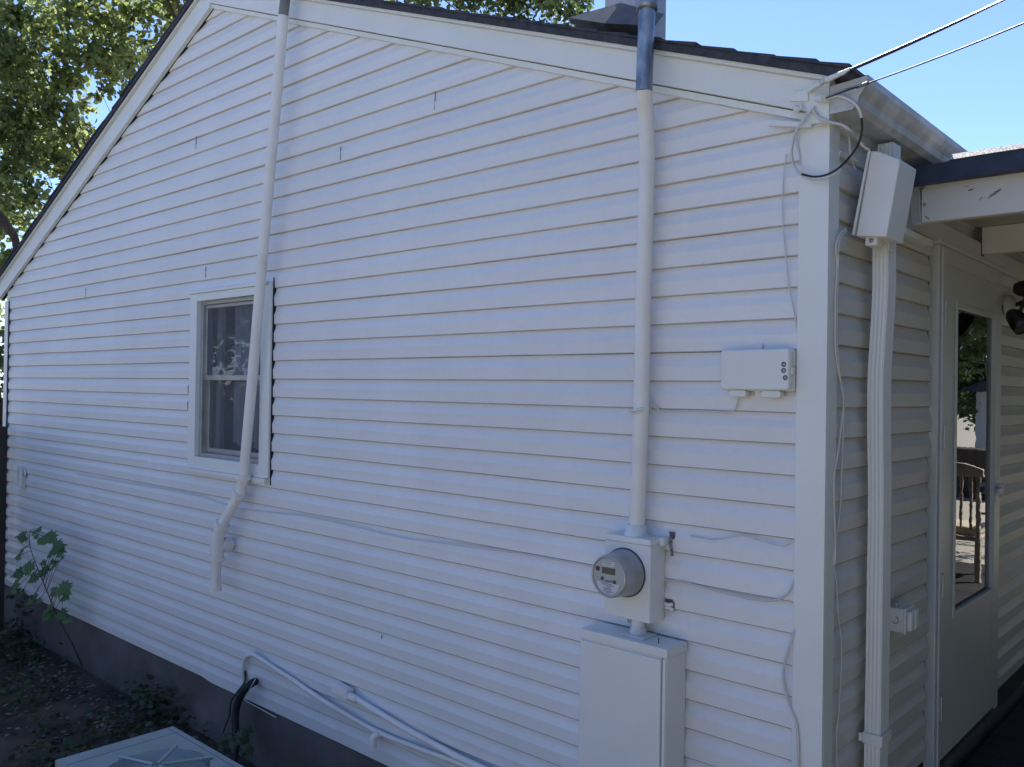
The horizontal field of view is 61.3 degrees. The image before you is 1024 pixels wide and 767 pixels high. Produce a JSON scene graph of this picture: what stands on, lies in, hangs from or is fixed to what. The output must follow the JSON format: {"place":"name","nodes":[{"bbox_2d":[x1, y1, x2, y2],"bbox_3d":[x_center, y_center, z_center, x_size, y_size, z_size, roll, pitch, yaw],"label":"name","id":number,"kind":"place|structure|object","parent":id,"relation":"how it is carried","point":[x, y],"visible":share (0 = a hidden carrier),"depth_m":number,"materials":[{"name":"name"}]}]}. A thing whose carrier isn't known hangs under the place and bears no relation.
{"place":"outdoors","nodes":[
{"label":"outdoors","id":0,"kind":"place"},
{"bbox_2d":[0,392,256,766],"bbox_3d":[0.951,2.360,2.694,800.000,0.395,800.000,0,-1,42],"label":"ground","id":1,"kind":"structure","parent":0,"point":[27,737],"depth_m":5.68,"materials":[{"name":"soil"}]},
{"bbox_2d":[0,326,4,425],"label":"garden shrub","id":2,"kind":"object","parent":1,"relation":"on","point":[1,372],"visible":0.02,"depth_m":9.86,"materials":[{"name":"green plant"}]},
{"bbox_2d":[0,426,7,629],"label":"wooden fence","id":3,"kind":"object","parent":1,"relation":"on","point":[3,454],"visible":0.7,"depth_m":7.45,"materials":[{"name":"brown wood"}]},
{"bbox_2d":[10,526,82,665],"bbox_3d":[-3.519,1.573,6.449,0.859,1.014,0.234,1,-1,30],"label":"maple sapling","id":4,"kind":"object","parent":1,"relation":"on","point":[59,550],"visible":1,"depth_m":6.36,"materials":[{"name":"green plant"}]},
{"bbox_2d":[0,632,243,766],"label":"leaf litter","id":5,"kind":"object","parent":1,"relation":"on","point":[81,696],"visible":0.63,"depth_m":5.90,"materials":[{"name":"brown plant"}]},
{"bbox_2d":[0,587,245,766],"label":"ground weeds","id":6,"kind":"object","parent":1,"relation":"on","point":[154,709],"visible":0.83,"depth_m":5.51,"materials":[{"name":"green plant"}]},
{"bbox_2d":[55,726,242,766],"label":"air conditioner","id":7,"kind":"object","parent":1,"relation":"on","point":[172,746],"visible":1,"depth_m":3.80,"materials":[{"name":"paint"}]},
{"bbox_2d":[0,0,394,329],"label":"cottonwood tree","id":8,"kind":"object","parent":1,"relation":"on","point":[27,140],"visible":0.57,"depth_m":13.98,"materials":[{"name":"green plant"}]},
{"bbox_2d":[215,725,254,756],"bbox_3d":[-1.483,1.930,4.594,0.303,0.249,0.117,1,-1,33],"label":"maple seedling","id":9,"kind":"object","parent":1,"relation":"on","point":[241,736],"visible":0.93,"depth_m":4.57,"materials":[{"name":"green plant"}]},
{"bbox_2d":[396,0,594,26],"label":"leafy tree","id":10,"kind":"object","parent":1,"relation":"on","point":[512,7],"visible":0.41,"depth_m":15.24,"materials":[{"name":"green plant"}]},
{"bbox_2d":[0,0,1023,766],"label":"house","id":11,"kind":"structure","parent":1,"relation":"on","point":[448,338],"depth_m":3.83,"materials":[{"name":"paint"}]},
{"bbox_2d":[16,466,25,487],"bbox_3d":[-4.188,0.798,7.349,0.170,0.170,0.051,0,-1,42],"label":"exterior outlet","id":12,"kind":"object","parent":11,"relation":"attached to","point":[21,476],"visible":1,"depth_m":7.30,"materials":[{"name":"white plastic"}]},
{"bbox_2d":[185,278,277,484],"bbox_3d":[-1.516,0.019,5.312,1.440,1.540,0.550,0,-1,42],"label":"window","id":13,"kind":"structure","parent":11,"relation":"in","point":[220,318],"depth_m":5.31,"materials":[{"name":"white paint"}]},
{"bbox_2d":[222,670,246,733],"bbox_3d":[-1.575,1.829,4.889,0.040,0.376,0.154,0,-1,42],"label":"control cable","id":14,"kind":"object","parent":11,"relation":"attached to","point":[232,698],"visible":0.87,"depth_m":4.89,"materials":[{"name":"black plastic"}]},
{"bbox_2d":[231,677,257,762],"bbox_3d":[-1.518,1.888,4.765,0.133,0.465,0.291,1,0,11],"label":"refrigerant line","id":15,"kind":"object","parent":11,"relation":"attached to","point":[243,691],"visible":0.87,"depth_m":4.81,"materials":[{"name":"black plastic"}]},
{"bbox_2d":[208,0,289,591],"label":"vent pipe","id":16,"kind":"object","parent":11,"relation":"attached to","point":[220,544],"visible":1,"depth_m":4.77,"materials":[{"name":"white plastic"}]},
{"bbox_2d":[243,677,276,717],"bbox_3d":[-1.422,1.738,4.814,0.311,0.185,0.070,0,-1,42],"label":"drain wire","id":17,"kind":"object","parent":11,"relation":"attached to","point":[254,705],"visible":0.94,"depth_m":4.81,"materials":[{"name":"grey"}]},
{"bbox_2d":[76,474,592,566],"bbox_3d":[-1.473,0.705,4.920,5.024,0.049,0.006,0,-1,42],"label":"wall cable","id":18,"kind":"object","parent":11,"relation":"attached to","point":[367,529],"depth_m":4.14,"materials":[{"name":"grey plastic"}]},
{"bbox_2d":[241,652,469,766],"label":"flexible conduit","id":19,"kind":"object","parent":11,"relation":"attached to","point":[369,727],"visible":0.98,"depth_m":4.27,"materials":[{"name":"white plastic"}]},
{"bbox_2d":[369,731,381,749],"bbox_3d":[-0.643,1.694,4.115,0.045,0.078,0.078,1,-1,32],"label":"drain elbow","id":20,"kind":"object","parent":11,"relation":"attached to","point":[374,736],"visible":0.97,"depth_m":4.09,"materials":[{"name":"white plastic"}]},
{"bbox_2d":[331,681,486,766],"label":"wall conduit","id":21,"kind":"object","parent":11,"relation":"attached to","point":[342,690],"depth_m":4.02,"materials":[{"name":"white plastic"}]},
{"bbox_2d":[592,530,668,634],"bbox_3d":[0.414,0.727,3.079,0.219,0.366,0.202,0,-1,42],"label":"electric meter","id":22,"kind":"object","parent":11,"relation":"attached to","point":[628,576],"visible":0.99,"depth_m":3.04,"materials":[{"name":"grey metal"}]},
{"bbox_2d":[578,622,686,766],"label":"breaker panel","id":23,"kind":"object","parent":11,"relation":"attached to","point":[632,702],"visible":0.91,"depth_m":3.03,"materials":[{"name":"grey metal"}]},
{"bbox_2d":[624,0,657,536],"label":"service mast","id":24,"kind":"object","parent":11,"relation":"attached to","point":[646,11],"visible":1,"depth_m":3.09,"materials":[{"name":"metal"}]},
{"bbox_2d":[664,599,674,610],"bbox_3d":[0.560,0.789,3.074,0.040,0.040,0.018,0,-1,42],"label":"clamp","id":25,"kind":"object","parent":11,"relation":"attached to","point":[669,604],"visible":1,"depth_m":3.07,"materials":[{"name":"metal"}]},
{"bbox_2d":[665,531,674,555],"bbox_3d":[0.563,0.571,3.078,0.021,0.085,0.040,1,-1,-27],"label":"pipe clamp","id":26,"kind":"object","parent":11,"relation":"attached to","point":[672,535],"visible":0.9,"depth_m":3.07,"materials":[{"name":"metal"}]},
{"bbox_2d":[635,398,738,411],"bbox_3d":[0.616,0.075,3.023,0.383,0.059,0.076,1,-1,31],"label":"wall cable","id":27,"kind":"object","parent":11,"relation":"attached to","point":[695,410],"depth_m":3.01,"materials":[{"name":"grey plastic"}]},
{"bbox_2d":[664,578,793,601],"bbox_3d":[0.726,0.653,2.926,0.510,0.131,0.013,0,-1,42],"label":"wall cable","id":28,"kind":"object","parent":11,"relation":"attached to","point":[763,600],"depth_m":2.90,"materials":[{"name":"grey plastic"}]},
{"bbox_2d":[690,535,794,546],"bbox_3d":[0.768,0.511,2.892,0.395,0.055,0.009,0,-1,42],"label":"wall cable","id":29,"kind":"object","parent":11,"relation":"attached to","point":[744,536],"depth_m":2.88,"materials":[{"name":"grey plastic"}]},
{"bbox_2d":[721,343,795,397],"bbox_3d":[0.808,-0.044,2.840,0.250,0.179,0.054,0,-1,42],"label":"telephone box","id":30,"kind":"object","parent":11,"relation":"attached to","point":[759,370],"visible":1,"depth_m":2.81,"materials":[{"name":"grey plastic"}]},
{"bbox_2d":[782,154,796,328],"bbox_3d":[0.900,-0.452,2.792,0.061,0.587,0.009,1,-1,37],"label":"wall cable","id":31,"kind":"object","parent":11,"relation":"attached to","point":[784,241],"depth_m":2.80,"materials":[{"name":"grey plastic"}]},
{"bbox_2d":[782,628,799,766],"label":"wall cable","id":32,"kind":"object","parent":11,"relation":"attached to","point":[788,700],"depth_m":2.76,"materials":[{"name":"grey plastic"}]},
{"bbox_2d":[795,129,800,165],"bbox_3d":[0.918,-0.756,2.763,0.022,0.115,0.026,1,0,10],"label":"drop loop","id":33,"kind":"object","parent":11,"relation":"attached to","point":[797,145],"visible":0.98,"depth_m":2.77,"materials":[{"name":"grey plastic"}]},
{"bbox_2d":[789,81,826,112],"bbox_3d":[0.937,-0.900,2.723,0.046,0.076,0.130,1,-1,-32],"label":"drop bracket","id":34,"kind":"object","parent":11,"relation":"attached to","point":[801,95],"visible":1,"depth_m":2.73,"materials":[{"name":"metal"}]},
{"bbox_2d":[790,107,813,173],"bbox_3d":[0.917,-0.764,2.728,0.076,0.210,0.009,1,-1,38],"label":"drop loop","id":35,"kind":"object","parent":34,"relation":"hanging from","point":[791,150],"visible":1,"depth_m":2.74,"materials":[{"name":"grey plastic"}]},
{"bbox_2d":[818,0,1004,85],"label":"overhead wire","id":36,"kind":"object","parent":34,"relation":"attached to","point":[827,79],"visible":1,"depth_m":2.42,"materials":[{"name":"black"}]},
{"bbox_2d":[825,22,1023,98],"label":"overhead wire","id":37,"kind":"object","parent":34,"relation":"attached to","point":[858,86],"visible":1,"depth_m":2.42,"materials":[{"name":"black"}]},
{"bbox_2d":[792,106,841,180],"bbox_3d":[0.952,-0.753,2.704,0.161,0.241,0.014,1,-1,39],"label":"drop loop","id":38,"kind":"object","parent":11,"relation":"attached to","point":[825,178],"visible":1,"depth_m":2.71,"materials":[{"name":"grey plastic"}]},
{"bbox_2d":[801,117,862,177],"bbox_3d":[0.991,-0.728,2.678,0.181,0.175,0.033,1,-1,24],"label":"drop loop","id":39,"kind":"object","parent":11,"relation":"attached to","point":[846,160],"visible":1,"depth_m":2.65,"materials":[{"name":"black rubber"}]},
{"bbox_2d":[812,109,856,161],"bbox_3d":[1.048,-0.790,2.725,0.206,0.136,0.080,1,-1,-29],"label":"drop loop","id":40,"kind":"object","parent":11,"relation":"attached to","point":[817,116],"visible":0.96,"depth_m":2.70,"materials":[{"name":"grey plastic"}]},
{"bbox_2d":[834,565,841,766],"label":"side cable","id":41,"kind":"object","parent":11,"relation":"attached to","point":[841,664],"visible":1,"depth_m":2.77,"materials":[{"name":"grey plastic"}]},
{"bbox_2d":[833,227,846,565],"bbox_3d":[1.042,0.043,2.757,0.025,1.090,0.097,0,-1,42],"label":"side cable","id":42,"kind":"object","parent":11,"relation":"attached to","point":[837,366],"visible":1,"depth_m":2.74,"materials":[{"name":"grey plastic"}]},
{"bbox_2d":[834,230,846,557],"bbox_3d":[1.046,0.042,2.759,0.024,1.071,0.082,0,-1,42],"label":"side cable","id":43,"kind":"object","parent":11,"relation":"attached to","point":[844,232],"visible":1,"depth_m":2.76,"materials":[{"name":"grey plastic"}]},
{"bbox_2d":[817,122,869,150],"bbox_3d":[1.069,-0.784,2.711,0.210,0.066,0.088,1,0,-21],"label":"drop loop","id":44,"kind":"object","parent":11,"relation":"attached to","point":[852,132],"visible":0.95,"depth_m":2.69,"materials":[{"name":"grey plastic"}]},
{"bbox_2d":[827,95,862,117],"bbox_3d":[1.015,-0.849,2.650,0.116,0.080,0.025,1,-1,27],"label":"drop loop","id":45,"kind":"object","parent":11,"relation":"attached to","point":[854,103],"visible":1,"depth_m":2.63,"materials":[{"name":"grey plastic"}]},
{"bbox_2d":[838,151,855,168],"bbox_3d":[1.077,-0.719,2.768,0.016,0.032,0.157,0,-1,42],"label":"drop loop","id":46,"kind":"object","parent":11,"relation":"attached to","point":[848,155],"visible":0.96,"depth_m":2.75,"materials":[{"name":"grey plastic"}]},
{"bbox_2d":[852,151,915,252],"bbox_3d":[1.230,-0.596,2.838,0.147,0.306,0.199,0,-1,42],"label":"cable junction box","id":47,"kind":"object","parent":11,"relation":"attached to","point":[883,205],"visible":1,"depth_m":2.77,"materials":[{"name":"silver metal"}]},
{"bbox_2d":[890,602,918,634],"bbox_3d":[1.423,0.847,3.137,0.083,0.106,0.098,0,-1,42],"label":"outlet box","id":48,"kind":"object","parent":11,"relation":"attached to","point":[904,619],"visible":0.94,"depth_m":3.11,"materials":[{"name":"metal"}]},
{"bbox_2d":[923,238,1005,766],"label":"storm door","id":49,"kind":"structure","parent":11,"relation":"in","point":[964,487],"depth_m":3.79,"materials":[{"name":"metal"}]},
{"bbox_2d":[910,143,1023,256],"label":"porch roof","id":50,"kind":"structure","parent":11,"relation":"attached to","point":[981,191],"depth_m":3.06,"materials":[{"name":"paint"}]},
{"bbox_2d":[1003,281,1023,334],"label":"security light","id":51,"kind":"object","parent":11,"relation":"attached to","point":[1014,315],"visible":1,"depth_m":4.05,"materials":[{"name":"metal"}]},
{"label":"porch skirt","id":52,"kind":"structure","parent":1,"relation":"on","visible":0},
{"bbox_2d":[962,699,1023,766],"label":"porch floor","id":53,"kind":"structure","parent":52,"relation":"on","point":[1002,745],"depth_m":4.04,"materials":[{"name":"grey concrete"}]},
{"bbox_2d":[0,0,1023,386],"label":"sky","id":54,"kind":"structure","parent":0,"point":[973,94],"materials":[{"name":"blue"}]}
]}

